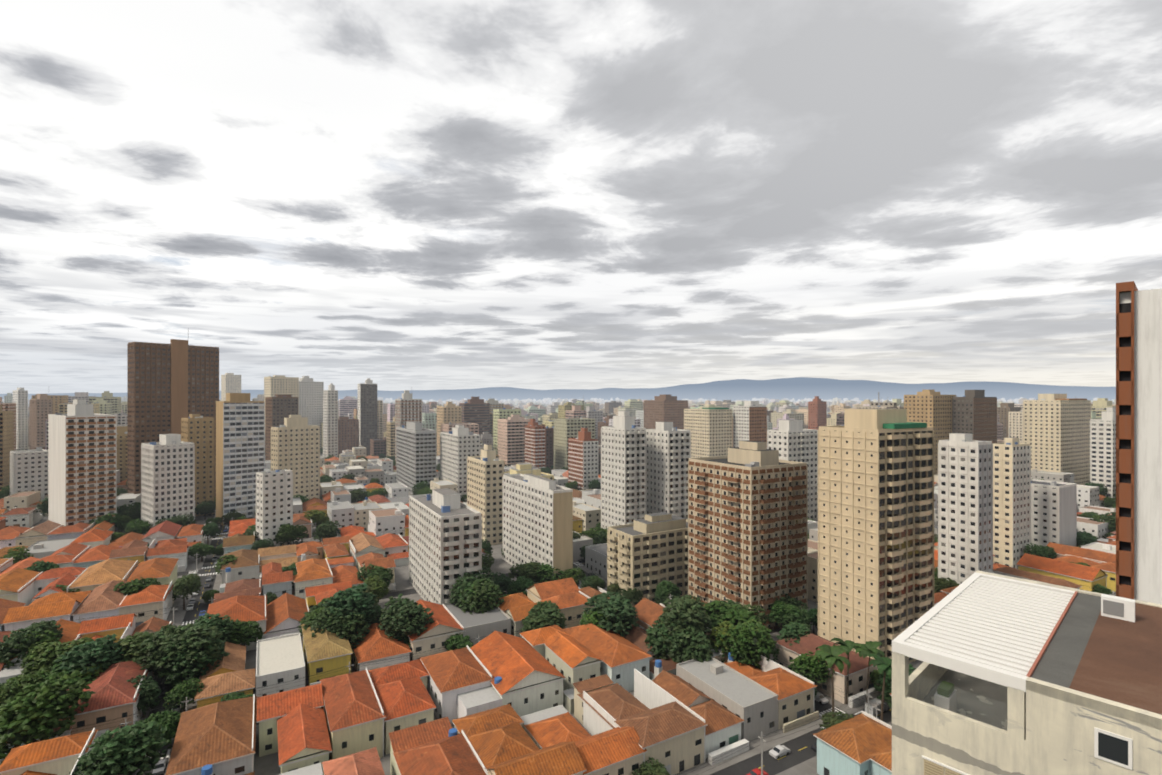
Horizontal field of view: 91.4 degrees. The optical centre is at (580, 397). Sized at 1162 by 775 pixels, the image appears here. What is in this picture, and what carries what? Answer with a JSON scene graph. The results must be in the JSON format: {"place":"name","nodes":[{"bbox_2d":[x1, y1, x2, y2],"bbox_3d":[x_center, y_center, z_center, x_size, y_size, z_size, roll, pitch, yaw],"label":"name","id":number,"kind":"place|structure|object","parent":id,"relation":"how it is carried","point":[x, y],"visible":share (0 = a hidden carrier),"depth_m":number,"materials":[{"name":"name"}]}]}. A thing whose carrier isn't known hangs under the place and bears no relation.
{"place":"outdoors","nodes":[
{"label":"outdoors","id":0,"kind":"place"},
{"bbox_2d":[133,471,891,774],"bbox_3d":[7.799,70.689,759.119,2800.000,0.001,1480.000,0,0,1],"label":"road asphalt","id":1,"kind":"structure","parent":0,"point":[774,766],"depth_m":124.42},
{"bbox_2d":[1,546,33,563],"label":"tree","id":2,"kind":"object","parent":1,"relation":"on","point":[18,555],"visible":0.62,"depth_m":228.32,"materials":[{"name":"green plant"}]},
{"bbox_2d":[0,673,43,705],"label":"tree","id":3,"kind":"object","parent":1,"relation":"on","point":[12,689],"visible":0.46,"depth_m":120.48,"materials":[{"name":"green plant"}]},
{"bbox_2d":[2,670,50,690],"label":"tree","id":4,"kind":"object","parent":1,"relation":"on","point":[40,674],"visible":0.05,"depth_m":124.64,"materials":[{"name":"green plant"}]},
{"bbox_2d":[0,620,63,668],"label":"tree","id":5,"kind":"object","parent":1,"relation":"on","point":[16,638],"visible":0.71,"depth_m":136.88,"materials":[{"name":"green plant"}]},
{"bbox_2d":[7,630,63,664],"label":"tree","id":6,"kind":"object","parent":1,"relation":"on","point":[50,639],"visible":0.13,"depth_m":138.42,"materials":[{"name":"green plant"}]},
{"bbox_2d":[36,498,47,515],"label":"tree","id":7,"kind":"object","parent":1,"relation":"on","point":[43,507],"visible":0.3,"depth_m":315.50,"materials":[{"name":"green plant"}]},
{"bbox_2d":[24,560,60,571],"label":"tree","id":8,"kind":"object","parent":1,"relation":"on","point":[42,565],"visible":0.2,"depth_m":206.27,"materials":[{"name":"green plant"}]},
{"bbox_2d":[0,670,94,764],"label":"tree","id":9,"kind":"object","parent":1,"relation":"on","point":[45,710],"visible":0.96,"depth_m":107.14,"materials":[{"name":"green plant"}]},
{"bbox_2d":[20,637,93,674],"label":"tree","id":10,"kind":"object","parent":1,"relation":"on","point":[43,657],"visible":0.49,"depth_m":131.51,"materials":[{"name":"green plant"}]},
{"bbox_2d":[37,657,99,690],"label":"tree","id":11,"kind":"object","parent":1,"relation":"on","point":[64,671],"visible":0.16,"depth_m":126.05,"materials":[{"name":"green plant"}]},
{"bbox_2d":[53,634,124,678],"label":"tree","id":12,"kind":"object","parent":1,"relation":"on","point":[94,653],"visible":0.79,"depth_m":129.24,"materials":[{"name":"green plant"}]},
{"bbox_2d":[63,660,116,684],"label":"tree","id":13,"kind":"object","parent":1,"relation":"on","point":[100,669],"visible":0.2,"depth_m":127.34,"materials":[{"name":"green plant"}]},
{"bbox_2d":[88,513,125,531],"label":"tree","id":14,"kind":"object","parent":1,"relation":"on","point":[116,520],"visible":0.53,"depth_m":284.89,"materials":[{"name":"green plant"}]},
{"bbox_2d":[69,720,167,774],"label":"tree","id":15,"kind":"object","parent":1,"relation":"on","point":[128,750],"visible":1,"depth_m":96.47,"materials":[{"name":"green plant"}]},
{"bbox_2d":[119,507,140,521],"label":"tree","id":16,"kind":"object","parent":1,"relation":"on","point":[134,514],"visible":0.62,"depth_m":305.47,"materials":[{"name":"green plant"}]},
{"bbox_2d":[111,631,158,675],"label":"tree","id":17,"kind":"object","parent":1,"relation":"on","point":[131,647],"visible":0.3,"depth_m":135.20,"materials":[{"name":"green plant"}]},
{"bbox_2d":[113,577,161,595],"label":"tree","id":18,"kind":"object","parent":1,"relation":"on","point":[136,585],"visible":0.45,"depth_m":182.60,"materials":[{"name":"green plant"}]},
{"bbox_2d":[125,519,152,533],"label":"tree","id":19,"kind":"object","parent":1,"relation":"on","point":[138,526],"visible":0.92,"depth_m":276.80,"materials":[{"name":"green plant"}]},
{"bbox_2d":[126,674,160,717],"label":"tree","id":20,"kind":"object","parent":1,"relation":"on","point":[152,691],"visible":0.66,"depth_m":123.85,"materials":[{"name":"green plant"}]},
{"bbox_2d":[133,710,180,747],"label":"tree","id":21,"kind":"object","parent":1,"relation":"on","point":[169,721],"visible":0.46,"depth_m":112.60,"materials":[{"name":"green plant"}]},
{"bbox_2d":[154,660,200,686],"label":"tree","id":22,"kind":"object","parent":1,"relation":"on","point":[165,672],"visible":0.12,"depth_m":132.80,"materials":[{"name":"green plant"}]},
{"bbox_2d":[136,623,223,680],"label":"tree","id":23,"kind":"object","parent":1,"relation":"on","point":[176,635],"visible":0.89,"depth_m":133.65,"materials":[{"name":"green plant"}]},
{"bbox_2d":[166,514,196,526],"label":"tree","id":24,"kind":"object","parent":1,"relation":"on","point":[181,520],"visible":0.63,"depth_m":280.62,"materials":[{"name":"green plant"}]},
{"bbox_2d":[162,678,204,711],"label":"tree","id":25,"kind":"object","parent":1,"relation":"on","point":[181,692],"visible":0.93,"depth_m":125.32,"materials":[{"name":"green plant"}]},
{"bbox_2d":[172,574,202,609],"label":"tree","id":26,"kind":"object","parent":1,"relation":"on","point":[185,585],"visible":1,"depth_m":186.63,"materials":[{"name":"green plant"}]},
{"bbox_2d":[162,636,229,684],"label":"tree","id":27,"kind":"object","parent":1,"relation":"on","point":[185,669],"visible":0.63,"depth_m":132.90,"materials":[{"name":"green plant"}]},
{"bbox_2d":[188,542,215,561],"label":"tree","id":28,"kind":"object","parent":1,"relation":"on","point":[198,548],"visible":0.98,"depth_m":242.44,"materials":[{"name":"green plant"}]},
{"bbox_2d":[195,502,212,519],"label":"tree","id":29,"kind":"object","parent":1,"relation":"on","point":[202,508],"visible":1,"depth_m":326.03,"materials":[{"name":"green plant"}]},
{"bbox_2d":[201,589,219,603],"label":"tree","id":30,"kind":"object","parent":1,"relation":"on","point":[208,594],"visible":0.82,"depth_m":192.37,"materials":[{"name":"green plant"}]},
{"bbox_2d":[201,522,220,544],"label":"tree","id":31,"kind":"object","parent":1,"relation":"on","point":[211,529],"visible":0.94,"depth_m":269.98,"materials":[{"name":"green plant"}]},
{"bbox_2d":[193,613,233,642],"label":"tree","id":32,"kind":"object","parent":1,"relation":"on","point":[215,621],"visible":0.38,"depth_m":148.50,"materials":[{"name":"green plant"}]},
{"bbox_2d":[214,555,237,575],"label":"tree","id":33,"kind":"object","parent":1,"relation":"on","point":[226,560],"visible":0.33,"depth_m":214.21,"materials":[{"name":"green plant"}]},
{"bbox_2d":[221,510,241,524],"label":"tree","id":34,"kind":"object","parent":1,"relation":"on","point":[230,515],"visible":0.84,"depth_m":308.39,"materials":[{"name":"green plant"}]},
{"bbox_2d":[220,619,263,645],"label":"tree","id":35,"kind":"object","parent":1,"relation":"on","point":[246,633],"visible":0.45,"depth_m":152.75,"materials":[{"name":"green plant"}]},
{"bbox_2d":[251,538,273,549],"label":"tree","id":36,"kind":"object","parent":1,"relation":"on","point":[258,544],"visible":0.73,"depth_m":243.30,"materials":[{"name":"green plant"}]},
{"bbox_2d":[274,524,308,545],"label":"tree","id":37,"kind":"object","parent":1,"relation":"on","point":[288,532],"visible":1,"depth_m":262.23,"materials":[{"name":"green plant"}]},
{"bbox_2d":[299,596,332,636],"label":"tree","id":38,"kind":"object","parent":1,"relation":"on","point":[311,616],"visible":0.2,"depth_m":155.23,"materials":[{"name":"green plant"}]},
{"bbox_2d":[304,509,329,526],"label":"tree","id":39,"kind":"object","parent":1,"relation":"on","point":[318,517],"visible":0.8,"depth_m":294.99,"materials":[{"name":"green plant"}]},
{"bbox_2d":[311,521,340,541],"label":"tree","id":40,"kind":"object","parent":1,"relation":"on","point":[327,530],"visible":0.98,"depth_m":264.63,"materials":[{"name":"green plant"}]},
{"bbox_2d":[310,608,370,654],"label":"tree","id":41,"kind":"object","parent":1,"relation":"on","point":[349,629],"visible":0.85,"depth_m":149.57,"materials":[{"name":"green plant"}]},
{"bbox_2d":[320,583,379,633],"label":"tree","id":42,"kind":"object","parent":1,"relation":"on","point":[353,598],"visible":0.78,"depth_m":155.50,"materials":[{"name":"green plant"}]},
{"bbox_2d":[350,488,366,502],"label":"tree","id":43,"kind":"object","parent":1,"relation":"on","point":[358,494],"visible":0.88,"depth_m":364.89,"materials":[{"name":"green plant"}]},
{"bbox_2d":[362,603,382,625],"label":"tree","id":44,"kind":"object","parent":1,"relation":"on","point":[379,608],"visible":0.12,"depth_m":159.86,"materials":[{"name":"green plant"}]},
{"bbox_2d":[356,563,393,585],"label":"tree","id":45,"kind":"object","parent":1,"relation":"on","point":[383,573],"visible":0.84,"depth_m":203.35,"materials":[{"name":"green plant"}]},
{"bbox_2d":[363,575,388,603],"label":"tree","id":46,"kind":"object","parent":1,"relation":"on","point":[379,588],"visible":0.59,"depth_m":189.27,"materials":[{"name":"green plant"}]},
{"bbox_2d":[380,593,434,638],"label":"tree","id":47,"kind":"object","parent":1,"relation":"on","point":[406,617],"visible":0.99,"depth_m":150.51,"materials":[{"name":"green plant"}]},
{"bbox_2d":[444,633,473,650],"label":"tree","id":48,"kind":"object","parent":1,"relation":"on","point":[456,638],"visible":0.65,"depth_m":150.35,"materials":[{"name":"green plant"}]},
{"bbox_2d":[449,577,495,608],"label":"tree","id":49,"kind":"object","parent":1,"relation":"on","point":[454,596],"visible":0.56,"depth_m":171.86,"materials":[{"name":"green plant"}]},
{"bbox_2d":[453,566,495,590],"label":"tree","id":50,"kind":"object","parent":1,"relation":"on","point":[472,577],"visible":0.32,"depth_m":182.12,"materials":[{"name":"green plant"}]},
{"bbox_2d":[458,582,502,612],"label":"tree","id":51,"kind":"object","parent":1,"relation":"on","point":[471,604],"visible":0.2,"depth_m":170.30,"materials":[{"name":"green plant"}]},
{"bbox_2d":[461,578,504,614],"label":"tree","id":52,"kind":"object","parent":1,"relation":"on","point":[479,592],"visible":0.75,"depth_m":168.01,"materials":[{"name":"green plant"}]},
{"bbox_2d":[482,551,494,569],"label":"tree","id":53,"kind":"object","parent":1,"relation":"on","point":[486,562],"visible":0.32,"depth_m":223.25,"materials":[{"name":"green plant"}]},
{"bbox_2d":[99,483,887,774],"bbox_3d":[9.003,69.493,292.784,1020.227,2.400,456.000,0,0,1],"label":"cars","id":54,"kind":"object","parent":1,"relation":"on","point":[777,752],"visible":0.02,"depth_m":126.48,"materials":[{"name":"paint"}]},
{"bbox_2d":[494,572,511,594],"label":"tree","id":55,"kind":"object","parent":1,"relation":"on","point":[503,582],"visible":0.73,"depth_m":196.12,"materials":[{"name":"green plant"}]},
{"bbox_2d":[506,576,534,595],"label":"tree","id":56,"kind":"object","parent":1,"relation":"on","point":[522,584],"visible":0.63,"depth_m":190.52,"materials":[{"name":"green plant"}]},
{"bbox_2d":[508,561,542,581],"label":"tree","id":57,"kind":"object","parent":1,"relation":"on","point":[530,569],"visible":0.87,"depth_m":201.76,"materials":[{"name":"green plant"}]},
{"bbox_2d":[520,606,566,631],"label":"tree","id":58,"kind":"object","parent":1,"relation":"on","point":[532,620],"visible":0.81,"depth_m":158.26,"materials":[{"name":"green plant"}]},
{"bbox_2d":[532,563,564,583],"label":"tree","id":59,"kind":"object","parent":1,"relation":"on","point":[547,574],"visible":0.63,"depth_m":202.86,"materials":[{"name":"green plant"}]},
{"bbox_2d":[0,497,1115,774],"bbox_3d":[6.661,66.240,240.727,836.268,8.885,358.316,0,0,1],"label":"road markings","id":60,"kind":"object","parent":1,"relation":"on","point":[434,649],"visible":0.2,"depth_m":129.73,"materials":[{"name":"paint"}]},
{"bbox_2d":[29,454,1115,774],"bbox_3d":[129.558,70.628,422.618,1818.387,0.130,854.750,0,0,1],"label":"pavement blocks","id":61,"kind":"structure","parent":1,"relation":"on","point":[267,764],"depth_m":130.26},
{"bbox_2d":[0,445,1115,774],"bbox_3d":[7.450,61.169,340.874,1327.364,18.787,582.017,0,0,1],"label":"houses","id":62,"kind":"structure","parent":61,"relation":"on","point":[280,653],"depth_m":136.31,"materials":[{"name":"paint"}]},
{"bbox_2d":[0,455,1115,774],"bbox_3d":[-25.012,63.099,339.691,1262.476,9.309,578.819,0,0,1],"label":"tiled roofs","id":63,"kind":"structure","parent":62,"relation":"on","point":[504,743],"depth_m":128.69,"materials":[{"name":"tile"}]},
{"bbox_2d":[6,450,1114,774],"bbox_3d":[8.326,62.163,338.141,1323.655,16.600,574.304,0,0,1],"label":"house windows","id":64,"kind":"structure","parent":62,"relation":"in","point":[396,728],"depth_m":132.45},
{"bbox_2d":[560,567,585,585],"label":"tree","id":65,"kind":"object","parent":1,"relation":"on","point":[576,574],"visible":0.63,"depth_m":204.23,"materials":[{"name":"green plant"}]},
{"bbox_2d":[579,527,606,544],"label":"tree","id":66,"kind":"object","parent":1,"relation":"on","point":[591,532],"visible":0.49,"depth_m":258.11,"materials":[{"name":"green plant"}]},
{"bbox_2d":[588,575,603,589],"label":"tree","id":67,"kind":"object","parent":1,"relation":"on","point":[596,579],"visible":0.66,"depth_m":198.10,"materials":[{"name":"green plant"}]},
{"bbox_2d":[579,605,619,634],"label":"tree","id":68,"kind":"object","parent":1,"relation":"on","point":[586,618],"visible":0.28,"depth_m":154.50,"materials":[{"name":"green plant"}]},
{"bbox_2d":[581,591,639,636],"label":"tree","id":69,"kind":"object","parent":1,"relation":"on","point":[619,610],"visible":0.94,"depth_m":153.67,"materials":[{"name":"green plant"}]},
{"bbox_2d":[618,588,643,605],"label":"tree","id":70,"kind":"object","parent":1,"relation":"on","point":[635,595],"visible":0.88,"depth_m":188.75,"materials":[{"name":"green plant"}]},
{"bbox_2d":[631,757,669,774],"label":"tree","id":71,"kind":"object","parent":1,"relation":"on","point":[656,768],"visible":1,"depth_m":100.80,"materials":[{"name":"green plant"}]},
{"bbox_2d":[644,617,684,657],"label":"tree","id":72,"kind":"object","parent":1,"relation":"on","point":[657,630],"visible":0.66,"depth_m":145.43,"materials":[{"name":"green plant"}]},
{"bbox_2d":[655,580,681,604],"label":"tree","id":73,"kind":"object","parent":1,"relation":"on","point":[664,589],"visible":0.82,"depth_m":185.98,"materials":[{"name":"green plant"}]},
{"bbox_2d":[659,595,712,643],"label":"tree","id":74,"kind":"object","parent":1,"relation":"on","point":[689,610],"visible":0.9,"depth_m":146.91,"materials":[{"name":"green plant"}]},
{"bbox_2d":[669,624,713,662],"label":"tree","id":75,"kind":"object","parent":1,"relation":"on","point":[698,646],"visible":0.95,"depth_m":139.18,"materials":[{"name":"green plant"}]},
{"bbox_2d":[704,600,758,638],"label":"tree","id":76,"kind":"object","parent":1,"relation":"on","point":[734,615],"visible":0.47,"depth_m":155.65,"materials":[{"name":"green plant"}]},
{"bbox_2d":[709,621,760,668],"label":"tree","id":77,"kind":"object","parent":1,"relation":"on","point":[714,632],"visible":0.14,"depth_m":145.81,"materials":[{"name":"green plant"}]},
{"bbox_2d":[723,603,767,625],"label":"tree","id":78,"kind":"object","parent":1,"relation":"on","point":[759,615],"visible":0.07,"depth_m":161.82,"materials":[{"name":"green plant"}]},
{"bbox_2d":[716,619,776,662],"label":"tree","id":79,"kind":"object","parent":1,"relation":"on","point":[757,630],"visible":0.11,"depth_m":144.42,"materials":[{"name":"green plant"}]},
{"bbox_2d":[715,622,779,667],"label":"tree","id":80,"kind":"object","parent":1,"relation":"on","point":[754,641],"visible":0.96,"depth_m":139.26,"materials":[{"name":"green plant"}]},
{"bbox_2d":[768,600,799,629],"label":"tree","id":81,"kind":"object","parent":1,"relation":"on","point":[779,609],"visible":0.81,"depth_m":167.70,"materials":[{"name":"green plant"}]},
{"bbox_2d":[775,593,808,608],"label":"tree","id":82,"kind":"object","parent":1,"relation":"on","point":[798,603],"visible":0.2,"depth_m":172.68,"materials":[{"name":"green plant"}]},
{"bbox_2d":[777,621,810,645],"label":"tree","id":83,"kind":"object","parent":1,"relation":"on","point":[796,630],"visible":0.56,"depth_m":147.70,"materials":[{"name":"green plant"}]},
{"bbox_2d":[779,609,812,629],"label":"tree","id":84,"kind":"object","parent":1,"relation":"on","point":[803,617],"visible":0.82,"depth_m":164.29,"materials":[{"name":"green plant"}]},
{"bbox_2d":[787,651,834,685],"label":"tree","id":85,"kind":"object","parent":1,"relation":"on","point":[812,665],"visible":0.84,"depth_m":133.69,"materials":[{"name":"green plant"}]},
{"bbox_2d":[807,609,817,632],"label":"tree","id":86,"kind":"object","parent":1,"relation":"on","point":[814,620],"visible":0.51,"depth_m":167.84,"materials":[{"name":"green plant"}]},
{"bbox_2d":[815,644,850,716],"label":"palm","id":87,"kind":"object","parent":1,"relation":"on","point":[829,653],"visible":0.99,"depth_m":122.36,"materials":[{"name":"green plant"}]},
{"bbox_2d":[819,711,853,729],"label":"tree","id":88,"kind":"object","parent":1,"relation":"on","point":[833,721],"visible":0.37,"depth_m":112.99,"materials":[{"name":"green plant"}]},
{"bbox_2d":[829,638,858,703],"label":"palm","id":89,"kind":"object","parent":1,"relation":"on","point":[848,646],"visible":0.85,"depth_m":130.30,"materials":[{"name":"green plant"}]},
{"bbox_2d":[855,641,884,702],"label":"palm","id":90,"kind":"object","parent":1,"relation":"on","point":[866,648],"visible":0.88,"depth_m":126.56,"materials":[{"name":"green plant"}]},
{"bbox_2d":[869,670,886,691],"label":"tree","id":91,"kind":"object","parent":1,"relation":"on","point":[876,674],"visible":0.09,"depth_m":133.20,"materials":[{"name":"green plant"}]},
{"bbox_2d":[866,653,891,720],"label":"palm","id":92,"kind":"object","parent":1,"relation":"on","point":[884,664],"visible":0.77,"depth_m":118.63,"materials":[{"name":"green plant"}]},
{"bbox_2d":[873,664,915,699],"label":"tree","id":93,"kind":"object","parent":1,"relation":"on","point":[888,681],"visible":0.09,"depth_m":124.60,"materials":[{"name":"green plant"}]},
{"bbox_2d":[934,577,959,592],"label":"tree","id":94,"kind":"object","parent":1,"relation":"on","point":[941,583],"visible":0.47,"depth_m":188.16,"materials":[{"name":"green plant"}]},
{"bbox_2d":[1023,543,1056,558],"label":"tree","id":95,"kind":"object","parent":1,"relation":"on","point":[1045,551],"visible":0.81,"depth_m":228.85,"materials":[{"name":"green plant"}]},
{"bbox_2d":[1076,531,1097,546],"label":"tree","id":96,"kind":"object","parent":1,"relation":"on","point":[1083,538],"visible":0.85,"depth_m":250.44,"materials":[{"name":"green plant"}]},
{"bbox_2d":[1085,482,1107,496],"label":"tree","id":97,"kind":"object","parent":1,"relation":"on","point":[1103,491],"visible":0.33,"depth_m":361.92,"materials":[{"name":"green plant"}]},
{"bbox_2d":[1092,584,1112,594],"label":"tree","id":98,"kind":"object","parent":1,"relation":"on","point":[1102,591],"visible":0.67,"depth_m":191.10,"materials":[{"name":"green plant"}]},
{"bbox_2d":[1090,512,1115,532],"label":"tree","id":99,"kind":"object","parent":1,"relation":"on","point":[1112,523],"visible":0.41,"depth_m":273.84,"materials":[{"name":"green plant"}]},
{"bbox_2d":[1116,281,1161,604],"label":"edge tower","id":100,"kind":"structure","parent":1,"relation":"on","point":[1139,445],"depth_m":49.52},
{"bbox_2d":[0,377,1115,400],"bbox_3d":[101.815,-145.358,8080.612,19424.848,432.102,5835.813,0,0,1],"label":"mountains","id":101,"kind":"structure","parent":0,"point":[800,388],"depth_m":10293.81,"materials":[{"name":"blue"}]},
{"bbox_2d":[0,0,1161,393],"label":"sky","id":102,"kind":"structure","parent":0,"point":[399,195],"materials":[{"name":"grey"}]},
{"bbox_2d":[892,572,1134,774],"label":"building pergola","id":103,"kind":"object","parent":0,"point":[997,630],"visible":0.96,"depth_m":17.49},
{"label":"ground","id":104,"kind":"structure","parent":0,"visible":0},
{"bbox_2d":[0,339,1115,662],"bbox_3d":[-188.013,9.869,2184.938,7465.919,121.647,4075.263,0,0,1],"label":"high-rise buildings","id":105,"kind":"structure","parent":104,"relation":"on","point":[708,499],"depth_m":272.58,"materials":[{"name":"concrete"}]},
{"bbox_2d":[892,570,1161,774],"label":"neighbour building walls","id":106,"kind":"structure","parent":104,"relation":"on","point":[1039,727],"depth_m":14.74,"materials":[{"name":"paint"}]},
{"bbox_2d":[1031,593,1161,714],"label":"flat roof","id":107,"kind":"structure","parent":106,"relation":"on","point":[1090,649],"depth_m":15.88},
{"bbox_2d":[1098,732,1127,765],"bbox_3d":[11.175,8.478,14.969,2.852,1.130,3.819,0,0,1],"label":"window pane","id":108,"kind":"structure","parent":106,"relation":"in","point":[1112,748],"depth_m":13.22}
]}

